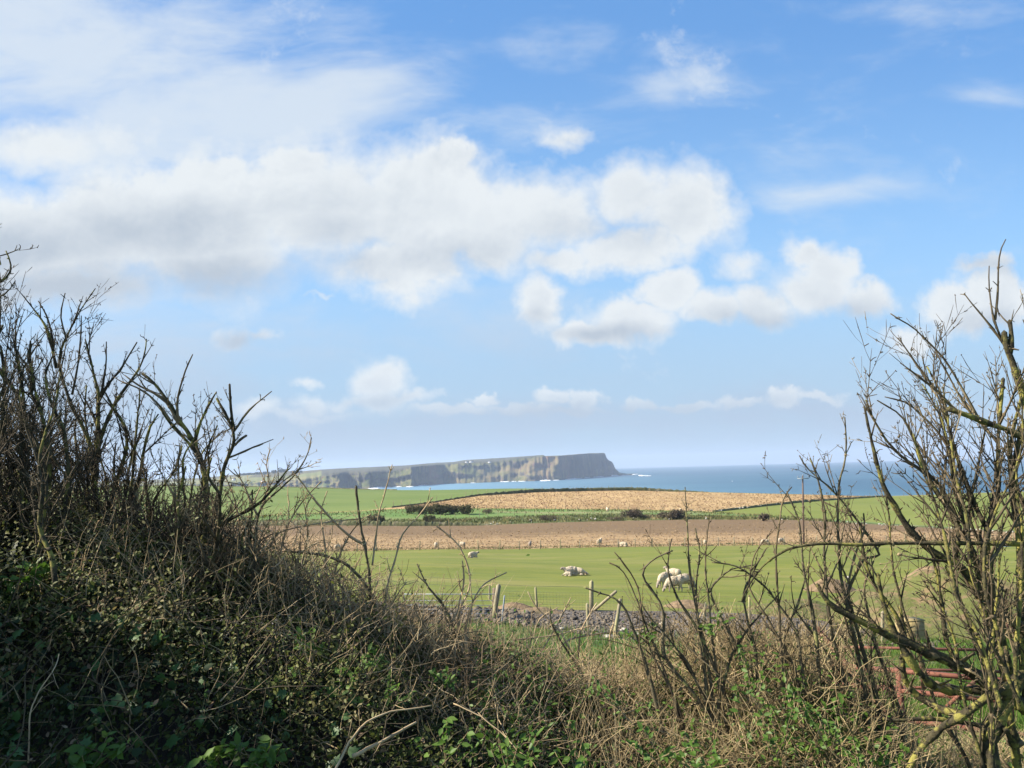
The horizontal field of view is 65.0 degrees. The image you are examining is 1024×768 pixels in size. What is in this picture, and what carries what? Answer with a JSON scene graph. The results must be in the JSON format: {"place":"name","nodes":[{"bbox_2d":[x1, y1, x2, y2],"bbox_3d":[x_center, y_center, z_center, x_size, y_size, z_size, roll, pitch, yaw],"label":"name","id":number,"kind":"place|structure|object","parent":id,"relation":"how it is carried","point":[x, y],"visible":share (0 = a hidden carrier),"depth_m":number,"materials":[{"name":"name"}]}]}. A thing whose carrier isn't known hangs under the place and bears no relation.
{"place":"outdoors","nodes":[
{"label":"outdoors","id":0,"kind":"place"},
{"bbox_2d":[81,453,636,488],"bbox_3d":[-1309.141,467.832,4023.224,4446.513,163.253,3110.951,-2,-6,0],"label":"headland","id":1,"kind":"structure","parent":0,"point":[536,468],"depth_m":3574.84,"materials":[{"name":"grey stone"}]},
{"bbox_2d":[0,534,832,767],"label":"hedge bank","id":2,"kind":"structure","parent":0,"point":[43,731],"depth_m":3.24,"materials":[{"name":"plant"}]},
{"bbox_2d":[0,556,50,592],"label":"leafy sprig","id":3,"kind":"object","parent":2,"relation":"on","point":[45,568],"visible":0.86,"depth_m":3.14,"materials":[{"name":"green plant"}]},
{"bbox_2d":[27,654,58,762],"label":"dead stem","id":4,"kind":"object","parent":2,"relation":"on","point":[40,689],"visible":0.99,"depth_m":2.57,"materials":[{"name":"brown plant"}]},
{"bbox_2d":[0,267,133,622],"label":"bare shrub","id":5,"kind":"object","parent":2,"relation":"on","point":[40,486],"visible":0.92,"depth_m":3.54,"materials":[{"name":"brown plant"}]},
{"bbox_2d":[14,278,191,601],"bbox_3d":[-2.222,0.440,4.161,0.742,1.968,1.263,4,-8,-45],"label":"bare shrub","id":6,"kind":"object","parent":2,"relation":"on","point":[98,397],"visible":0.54,"depth_m":4.12,"materials":[{"name":"brown plant"}]},
{"bbox_2d":[0,391,282,626],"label":"shoot thicket","id":7,"kind":"object","parent":2,"relation":"on","point":[104,492],"visible":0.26,"depth_m":3.81,"materials":[{"name":"brown plant"}]},
{"bbox_2d":[0,467,323,767],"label":"ivy","id":8,"kind":"object","parent":2,"relation":"on","point":[15,620],"visible":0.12,"depth_m":3.01,"materials":[{"name":"green plant"}]},
{"bbox_2d":[63,731,129,767],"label":"leafy sprig","id":9,"kind":"object","parent":8,"relation":"on","point":[75,760],"visible":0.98,"depth_m":2.48,"materials":[{"name":"green plant"}]},
{"bbox_2d":[114,354,249,615],"bbox_3d":[-1.549,0.633,3.718,0.644,1.623,1.314,0,-6,-19],"label":"bare shrub","id":10,"kind":"object","parent":2,"relation":"on","point":[205,463],"visible":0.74,"depth_m":3.81,"materials":[{"name":"brown plant"}]},
{"bbox_2d":[187,730,248,767],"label":"leafy sprig","id":11,"kind":"object","parent":2,"relation":"on","point":[210,755],"visible":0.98,"depth_m":2.56,"materials":[{"name":"green plant"}]},
{"bbox_2d":[88,431,381,639],"bbox_3d":[-1.354,0.740,3.894,1.479,1.002,0.348,-2,-6,0],"label":"bare shrub","id":12,"kind":"object","parent":2,"relation":"on","point":[289,519],"visible":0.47,"depth_m":3.90,"materials":[{"name":"brown plant"}]},
{"bbox_2d":[164,383,316,645],"bbox_3d":[-1.269,0.627,3.625,0.722,1.288,0.412,-2,-6,0],"label":"bare shrub","id":13,"kind":"object","parent":2,"relation":"on","point":[233,428],"visible":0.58,"depth_m":3.70,"materials":[{"name":"brown plant"}]},
{"bbox_2d":[240,735,288,767],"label":"leafy sprig","id":14,"kind":"object","parent":2,"relation":"on","point":[257,759],"visible":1,"depth_m":2.60,"materials":[{"name":"green plant"}]},
{"bbox_2d":[0,450,607,767],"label":"hedge leaves","id":15,"kind":"object","parent":2,"relation":"on","point":[392,752],"visible":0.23,"depth_m":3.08,"materials":[{"name":"green plant"}]},
{"bbox_2d":[293,626,325,659],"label":"leafy sprig","id":16,"kind":"object","parent":15,"relation":"on","point":[298,629],"visible":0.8,"depth_m":3.21,"materials":[{"name":"green plant"}]},
{"bbox_2d":[0,440,632,767],"bbox_3d":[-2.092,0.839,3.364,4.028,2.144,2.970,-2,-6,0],"label":"dark tangle","id":17,"kind":"object","parent":2,"relation":"on","point":[116,691],"visible":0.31,"depth_m":3.06,"materials":[{"name":"brown plant"}]},
{"bbox_2d":[352,721,416,757],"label":"dead stem","id":18,"kind":"object","parent":17,"relation":"on","point":[362,751],"visible":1,"depth_m":2.67,"materials":[{"name":"wood"}]},
{"bbox_2d":[288,642,375,704],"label":"leafy sprig","id":19,"kind":"object","parent":2,"relation":"on","point":[342,671],"visible":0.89,"depth_m":3.10,"materials":[{"name":"green plant"}]},
{"bbox_2d":[143,497,526,714],"bbox_3d":[-0.873,1.162,4.036,1.949,1.267,1.494,-2,-6,0],"label":"shoot thicket","id":20,"kind":"object","parent":2,"relation":"on","point":[272,537],"visible":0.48,"depth_m":3.68,"materials":[{"name":"plant"}]},
{"bbox_2d":[180,517,495,683],"bbox_3d":[-0.789,1.064,3.703,1.438,0.926,1.063,-2,-6,0],"label":"shoot thicket","id":21,"kind":"object","parent":2,"relation":"on","point":[280,587],"visible":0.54,"depth_m":3.52,"materials":[{"name":"brown plant"}]},
{"bbox_2d":[1,476,697,767],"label":"pale tangle","id":22,"kind":"object","parent":2,"relation":"on","point":[540,719],"visible":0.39,"depth_m":3.45,"materials":[{"name":"beige plant"}]},
{"bbox_2d":[360,649,389,675],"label":"leafy sprig","id":23,"kind":"object","parent":2,"relation":"on","point":[370,663],"visible":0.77,"depth_m":3.23,"materials":[{"name":"green plant"}]},
{"bbox_2d":[356,669,415,712],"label":"leafy sprig","id":24,"kind":"object","parent":2,"relation":"on","point":[359,701],"visible":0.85,"depth_m":3.06,"materials":[{"name":"green plant"}]},
{"bbox_2d":[284,465,506,703],"bbox_3d":[-0.551,1.067,3.829,1.063,1.362,0.184,-2,-6,2],"label":"bare shrub","id":25,"kind":"object","parent":2,"relation":"on","point":[363,543],"visible":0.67,"depth_m":3.83,"materials":[{"name":"brown plant"}]},
{"bbox_2d":[429,666,462,696],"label":"leafy sprig","id":26,"kind":"object","parent":2,"relation":"on","point":[446,681],"visible":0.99,"depth_m":3.19,"materials":[{"name":"green plant"}]},
{"bbox_2d":[405,716,488,767],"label":"leafy sprig","id":27,"kind":"object","parent":2,"relation":"on","point":[445,737],"visible":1,"depth_m":2.72,"materials":[{"name":"green plant"}]},
{"bbox_2d":[453,703,516,750],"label":"dead stem","id":28,"kind":"object","parent":2,"relation":"on","point":[504,735],"visible":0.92,"depth_m":2.73,"materials":[{"name":"brown plant"}]},
{"bbox_2d":[488,724,544,767],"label":"leafy sprig","id":29,"kind":"object","parent":2,"relation":"on","point":[519,764],"visible":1,"depth_m":2.66,"materials":[{"name":"green plant"}]},
{"bbox_2d":[423,625,695,746],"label":"shoot thicket","id":30,"kind":"object","parent":2,"relation":"on","point":[598,675],"visible":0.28,"depth_m":3.77,"materials":[{"name":"plant"}]},
{"bbox_2d":[548,720,590,767],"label":"leafy sprig","id":31,"kind":"object","parent":2,"relation":"on","point":[580,760],"visible":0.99,"depth_m":2.82,"materials":[{"name":"green plant"}]},
{"bbox_2d":[493,592,648,747],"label":"bare shrub","id":32,"kind":"object","parent":2,"relation":"on","point":[557,634],"visible":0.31,"depth_m":4.09,"materials":[{"name":"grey plant"}]},
{"bbox_2d":[622,721,700,766],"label":"leafy sprig","id":33,"kind":"object","parent":2,"relation":"on","point":[647,756],"visible":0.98,"depth_m":2.87,"materials":[{"name":"green plant"}]},
{"bbox_2d":[659,731,722,767],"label":"leafy sprig","id":34,"kind":"object","parent":2,"relation":"on","point":[692,753],"visible":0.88,"depth_m":2.88,"materials":[{"name":"green plant"}]},
{"bbox_2d":[584,487,819,767],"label":"bare shrub","id":35,"kind":"object","parent":2,"relation":"on","point":[707,654],"visible":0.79,"depth_m":3.49,"materials":[{"name":"brown plant"}]},
{"bbox_2d":[619,622,658,645],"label":"leafy sprig","id":36,"kind":"object","parent":35,"relation":"attached to","point":[650,637],"visible":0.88,"depth_m":3.50,"materials":[{"name":"green plant"}]},
{"bbox_2d":[695,697,813,766],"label":"leafy sprig","id":37,"kind":"object","parent":2,"relation":"on","point":[774,738],"visible":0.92,"depth_m":2.98,"materials":[{"name":"green plant"}]},
{"bbox_2d":[574,578,946,753],"bbox_3d":[1.234,1.451,3.969,1.910,1.109,1.553,-2,-6,0],"label":"shoot thicket","id":38,"kind":"object","parent":2,"relation":"on","point":[698,647],"visible":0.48,"depth_m":3.66,"materials":[{"name":"brown plant"}]},
{"bbox_2d":[509,587,1023,767],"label":"pale tangle","id":39,"kind":"object","parent":2,"relation":"on","point":[631,748],"visible":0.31,"depth_m":3.43,"materials":[{"name":"plant"}]},
{"bbox_2d":[584,676,653,722],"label":"leafy sprig","id":40,"kind":"object","parent":39,"relation":"attached to","point":[619,703],"visible":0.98,"depth_m":3.29,"materials":[{"name":"green plant"}]},
{"bbox_2d":[791,693,843,756],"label":"leafy sprig","id":41,"kind":"object","parent":39,"relation":"on","point":[824,737],"visible":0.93,"depth_m":2.96,"materials":[{"name":"green plant"}]},
{"bbox_2d":[657,596,892,712],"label":"shoot thicket","id":42,"kind":"object","parent":2,"relation":"on","point":[767,642],"visible":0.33,"depth_m":3.64,"materials":[{"name":"plant"}]},
{"bbox_2d":[699,607,735,638],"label":"leafy sprig","id":43,"kind":"object","parent":42,"relation":"attached to","point":[709,629],"visible":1,"depth_m":3.40,"materials":[{"name":"green plant"}]},
{"bbox_2d":[731,635,789,707],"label":"leafy sprig","id":44,"kind":"object","parent":42,"relation":"attached to","point":[744,670],"visible":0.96,"depth_m":3.28,"materials":[{"name":"green plant"}]},
{"bbox_2d":[740,663,846,726],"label":"leafy sprig","id":45,"kind":"object","parent":2,"relation":"on","point":[791,695],"visible":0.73,"depth_m":3.14,"materials":[{"name":"green plant"}]},
{"bbox_2d":[695,411,927,767],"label":"bare shrub","id":46,"kind":"object","parent":2,"relation":"on","point":[852,635],"visible":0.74,"depth_m":3.41,"materials":[{"name":"brown plant"}]},
{"bbox_2d":[833,724,909,767],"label":"leafy sprig","id":47,"kind":"object","parent":2,"relation":"on","point":[879,762],"visible":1,"depth_m":2.79,"materials":[{"name":"green plant"}]},
{"bbox_2d":[0,511,904,767],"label":"dead leaves","id":48,"kind":"object","parent":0,"point":[191,708],"depth_m":3.07,"materials":[{"name":"plant"}]},
{"bbox_2d":[0,0,1023,481],"label":"sky","id":49,"kind":"structure","parent":0,"point":[637,233],"materials":[{"name":"blue"}]},
{"bbox_2d":[51,486,1023,518],"bbox_3d":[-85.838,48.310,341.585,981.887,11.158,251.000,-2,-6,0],"label":"meadow","id":50,"kind":"structure","parent":0,"point":[337,500],"depth_m":325.53,"materials":[{"name":"green plant"}]},
{"bbox_2d":[75,485,396,489],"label":"field wall","id":51,"kind":"structure","parent":50,"relation":"on","point":[289,486],"depth_m":464.46,"materials":[{"name":"green plant"}]},
{"bbox_2d":[392,487,703,507],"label":"field wall","id":52,"kind":"structure","parent":50,"relation":"on","point":[588,489],"depth_m":326.30,"materials":[{"name":"green plant"}]},
{"bbox_2d":[90,540,1016,620],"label":"pasture","id":53,"kind":"structure","parent":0,"point":[540,571],"depth_m":69.65,"materials":[{"name":"green plant"}]},
{"bbox_2d":[560,566,577,575],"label":"sheep","id":54,"kind":"object","parent":53,"relation":"on","point":[572,569],"visible":0.82,"depth_m":66.69},
{"bbox_2d":[589,580,593,609],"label":"fence post","id":55,"kind":"object","parent":53,"relation":"on","point":[591,594],"visible":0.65,"depth_m":40.52,"materials":[{"name":"beige wood"}]},
{"bbox_2d":[499,585,589,609],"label":"wire netting","id":56,"kind":"object","parent":55,"relation":"attached to","point":[546,593],"visible":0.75,"depth_m":40.22,"materials":[{"name":"grey metal"}]},
{"bbox_2d":[592,588,834,628],"bbox_3d":[8.978,10.565,37.642,11.403,1.425,0.781,-5,-7,26],"label":"wire netting","id":57,"kind":"object","parent":55,"relation":"attached to","point":[695,611],"visible":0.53,"depth_m":37.72,"materials":[{"name":"grey metal"}]},
{"bbox_2d":[308,532,1013,551],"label":"wire fence","id":58,"kind":"object","parent":53,"relation":"on","point":[684,541],"visible":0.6,"depth_m":121.00,"materials":[{"name":"grey metal"}]},
{"bbox_2d":[656,572,672,587],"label":"sheep","id":59,"kind":"object","parent":53,"relation":"on","point":[662,577],"visible":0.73,"depth_m":54.47},
{"bbox_2d":[663,566,680,575],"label":"sheep","id":60,"kind":"object","parent":53,"relation":"on","point":[674,572],"visible":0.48,"depth_m":60.11},
{"bbox_2d":[662,576,683,591],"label":"sheep","id":61,"kind":"object","parent":53,"relation":"on","point":[667,583],"visible":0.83,"depth_m":51.43},
{"bbox_2d":[664,599,708,608],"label":"soil heap","id":62,"kind":"object","parent":53,"relation":"on","point":[686,602],"visible":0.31,"depth_m":42.66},
{"bbox_2d":[677,573,695,589],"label":"sheep","id":63,"kind":"object","parent":53,"relation":"on","point":[685,576],"visible":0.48,"depth_m":53.18},
{"bbox_2d":[803,577,855,593],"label":"soil heap","id":64,"kind":"object","parent":53,"relation":"on","point":[830,587],"visible":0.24,"depth_m":53.80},
{"bbox_2d":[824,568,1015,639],"bbox_3d":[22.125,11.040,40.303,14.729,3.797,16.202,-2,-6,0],"label":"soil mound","id":65,"kind":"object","parent":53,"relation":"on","point":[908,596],"visible":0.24,"depth_m":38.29,"materials":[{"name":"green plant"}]},
{"bbox_2d":[832,580,1015,640],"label":"mound grass","id":66,"kind":"structure","parent":53,"relation":"on","point":[868,629],"depth_m":35.16,"materials":[{"name":"green plant"}]},
{"bbox_2d":[189,603,958,644],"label":"gravel bank","id":67,"kind":"structure","parent":0,"point":[604,612],"depth_m":37.53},
{"bbox_2d":[403,593,497,616],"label":"field gate","id":68,"kind":"structure","parent":67,"relation":"on","point":[458,600],"depth_m":35.48,"materials":[{"name":"metal"}]},
{"bbox_2d":[492,584,500,617],"bbox_3d":[-0.717,9.637,35.191,0.512,1.787,0.233,-2,-6,0],"label":"gate post","id":69,"kind":"object","parent":67,"relation":"on","point":[497,591],"visible":0.66,"depth_m":35.13,"materials":[{"name":"beige wood"}]},
{"bbox_2d":[498,602,532,608],"bbox_3d":[0.216,11.313,40.204,2.390,0.804,1.673,-2,-6,0],"label":"soil heap","id":70,"kind":"object","parent":67,"relation":"on","point":[519,605],"visible":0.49,"depth_m":39.90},
{"bbox_2d":[517,607,564,614],"bbox_3d":[1.303,11.225,39.117,2.992,0.742,2.094,-2,-6,0],"label":"soil heap","id":71,"kind":"object","parent":67,"relation":"on","point":[542,609],"visible":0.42,"depth_m":38.77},
{"bbox_2d":[593,590,616,610],"bbox_3d":[4.603,10.814,39.975,1.461,1.177,0.134,-6,-7,36],"label":"fence brace","id":72,"kind":"object","parent":67,"relation":"on","point":[605,600],"visible":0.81,"depth_m":39.91,"materials":[{"name":"beige wood"}]},
{"bbox_2d":[614,598,621,633],"bbox_3d":[4.198,9.462,32.179,0.479,1.764,0.158,-2,-6,0],"label":"fence post","id":73,"kind":"object","parent":67,"relation":"on","point":[617,614],"visible":0.66,"depth_m":32.14,"materials":[{"name":"beige wood"}]},
{"bbox_2d":[376,601,939,647],"bbox_3d":[5.562,10.612,35.894,24.785,1.994,13.686,-4,-6,21],"label":"rubble","id":74,"kind":"object","parent":67,"relation":"on","point":[510,612],"visible":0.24,"depth_m":35.51,"materials":[{"name":"grey stone"}]},
{"bbox_2d":[895,617,925,640],"bbox_3d":[15.180,9.486,30.635,0.842,1.042,0.683,-1,-6,-9],"label":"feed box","id":75,"kind":"object","parent":67,"relation":"on","point":[914,626],"visible":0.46,"depth_m":30.37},
{"bbox_2d":[135,519,1014,551],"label":"soil field","id":76,"kind":"structure","parent":0,"point":[592,527],"depth_m":154.84,"materials":[{"name":"brown soil"}]},
{"bbox_2d":[251,520,497,525],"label":"field wall","id":77,"kind":"structure","parent":76,"relation":"on","point":[386,523],"depth_m":187.20,"materials":[{"name":"grey stone"}]},
{"bbox_2d":[238,522,1014,552],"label":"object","id":78,"kind":"object","parent":76,"relation":"on","point":[606,539],"visible":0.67,"depth_m":137.54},
{"bbox_2d":[307,538,1011,551],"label":"fence foot grass","id":79,"kind":"structure","parent":76,"relation":"on","point":[770,543],"depth_m":124.90,"materials":[{"name":"green plant"}]},
{"bbox_2d":[797,474,808,543],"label":"utility pole","id":80,"kind":"object","parent":76,"relation":"on","point":[802,478],"visible":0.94,"depth_m":126.48,"materials":[{"name":"brown wood"}]},
{"bbox_2d":[159,509,996,529],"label":"green strip","id":81,"kind":"object","parent":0,"point":[391,513],"visible":0.35,"depth_m":217.47,"materials":[{"name":"green plant"}]},
{"bbox_2d":[432,502,449,513],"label":"bush","id":82,"kind":"object","parent":81,"relation":"on","point":[440,509],"visible":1,"depth_m":217.97,"materials":[{"name":"green plant"}]},
{"bbox_2d":[444,505,459,513],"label":"bush","id":83,"kind":"object","parent":81,"relation":"on","point":[453,509],"visible":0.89,"depth_m":218.99,"materials":[{"name":"green plant"}]},
{"bbox_2d":[457,504,474,513],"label":"bush","id":84,"kind":"object","parent":81,"relation":"on","point":[466,509],"visible":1,"depth_m":218.38,"materials":[{"name":"green plant"}]},
{"bbox_2d":[221,507,798,519],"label":"strip grass","id":85,"kind":"structure","parent":81,"relation":"on","point":[571,510],"depth_m":222.64,"materials":[{"name":"green plant"}]},
{"bbox_2d":[170,513,1014,531],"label":"rough strip","id":86,"kind":"object","parent":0,"point":[525,522],"visible":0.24,"depth_m":196.76,"materials":[{"name":"green plant"}]},
{"bbox_2d":[216,512,831,524],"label":"rough grass","id":87,"kind":"structure","parent":86,"relation":"on","point":[587,518],"depth_m":198.28,"materials":[{"name":"green plant"}]},
{"bbox_2d":[620,507,642,517],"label":"bush","id":88,"kind":"object","parent":86,"relation":"on","point":[632,513],"visible":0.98,"depth_m":200.48,"materials":[{"name":"plant"}]},
{"bbox_2d":[669,509,687,519],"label":"bush","id":89,"kind":"object","parent":86,"relation":"on","point":[678,513],"visible":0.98,"depth_m":197.00,"materials":[{"name":"green plant"}]},
{"bbox_2d":[239,490,1000,516],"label":"stubble field","id":90,"kind":"structure","parent":0,"point":[627,494],"depth_m":280.86,"materials":[{"name":"beige plant"}]},
{"bbox_2d":[713,495,881,511],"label":"field wall","id":91,"kind":"structure","parent":90,"relation":"on","point":[777,503],"depth_m":265.48,"materials":[{"name":"beige stone"}]},
{"bbox_2d":[265,616,1014,662],"bbox_3d":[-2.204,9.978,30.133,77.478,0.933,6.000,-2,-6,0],"label":"grass track","id":92,"kind":"structure","parent":0,"point":[572,641],"depth_m":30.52,"materials":[{"name":"plant"}]},
{"bbox_2d":[885,615,1011,639],"bbox_3d":[16.540,8.965,29.409,5.240,1.588,0.508,-4,-6,22],"label":"wire netting","id":93,"kind":"object","parent":92,"relation":"on","point":[939,624],"visible":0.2,"depth_m":29.93,"materials":[{"name":"grey metal"}]},
{"bbox_2d":[262,492,1023,529],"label":"meadow","id":94,"kind":"structure","parent":0,"point":[860,506],"depth_m":232.39,"materials":[{"name":"green plant"}]},
{"bbox_2d":[327,641,1021,729],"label":"ground","id":95,"kind":"structure","parent":0,"point":[807,653],"depth_m":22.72,"materials":[{"name":"green plant"}]},
{"bbox_2d":[0,223,38,307],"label":"bare tree","id":96,"kind":"object","parent":95,"relation":"on","point":[4,278],"visible":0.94,"depth_m":3.60,"materials":[{"name":"brown plant"}]},
{"bbox_2d":[0,587,360,767],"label":"ivy sprigs","id":97,"kind":"object","parent":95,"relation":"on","point":[172,740],"visible":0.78,"depth_m":2.85,"materials":[{"name":"green plant"}]},
{"bbox_2d":[463,554,1023,767],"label":"undergrowth leaves","id":98,"kind":"object","parent":95,"relation":"on","point":[876,746],"visible":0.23,"depth_m":3.42,"materials":[{"name":"green plant"}]},
{"bbox_2d":[741,239,1023,767],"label":"bare tree","id":99,"kind":"object","parent":95,"relation":"on","point":[1007,688],"visible":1,"depth_m":2.97,"materials":[{"name":"brown plant"}]},
{"bbox_2d":[814,661,1023,738],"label":"red gate","id":100,"kind":"structure","parent":95,"relation":"on","point":[944,675],"depth_m":8.87,"materials":[{"name":"metal"}]},
{"bbox_2d":[838,646,1004,689],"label":"red gate","id":101,"kind":"structure","parent":95,"relation":"on","point":[934,669],"depth_m":14.16,"materials":[{"name":"metal"}]},
{"bbox_2d":[883,699,1023,764],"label":"green grass","id":102,"kind":"structure","parent":95,"relation":"on","point":[1019,717],"depth_m":10.19,"materials":[{"name":"green plant"}]},
{"bbox_2d":[907,726,1023,766],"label":"dry grass","id":103,"kind":"structure","parent":95,"relation":"on","point":[966,744],"depth_m":5.47,"materials":[{"name":"plant"}]},
{"bbox_2d":[378,458,1023,495],"bbox_3d":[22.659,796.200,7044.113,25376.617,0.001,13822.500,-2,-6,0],"label":"sea","id":104,"kind":"structure","parent":0,"point":[749,478],"depth_m":2766.61,"materials":[{"name":"liquid"}]},
{"bbox_2d":[368,474,647,488],"bbox_3d":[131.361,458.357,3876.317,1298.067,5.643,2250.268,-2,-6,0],"label":"surf","id":105,"kind":"structure","parent":104,"relation":"on","point":[505,481],"depth_m":3514.87,"materials":[{"name":"liquid"}]},
{"bbox_2d":[746,599,830,618],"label":"soil mound","id":106,"kind":"object","parent":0,"point":[821,610],"visible":0.38,"depth_m":40.82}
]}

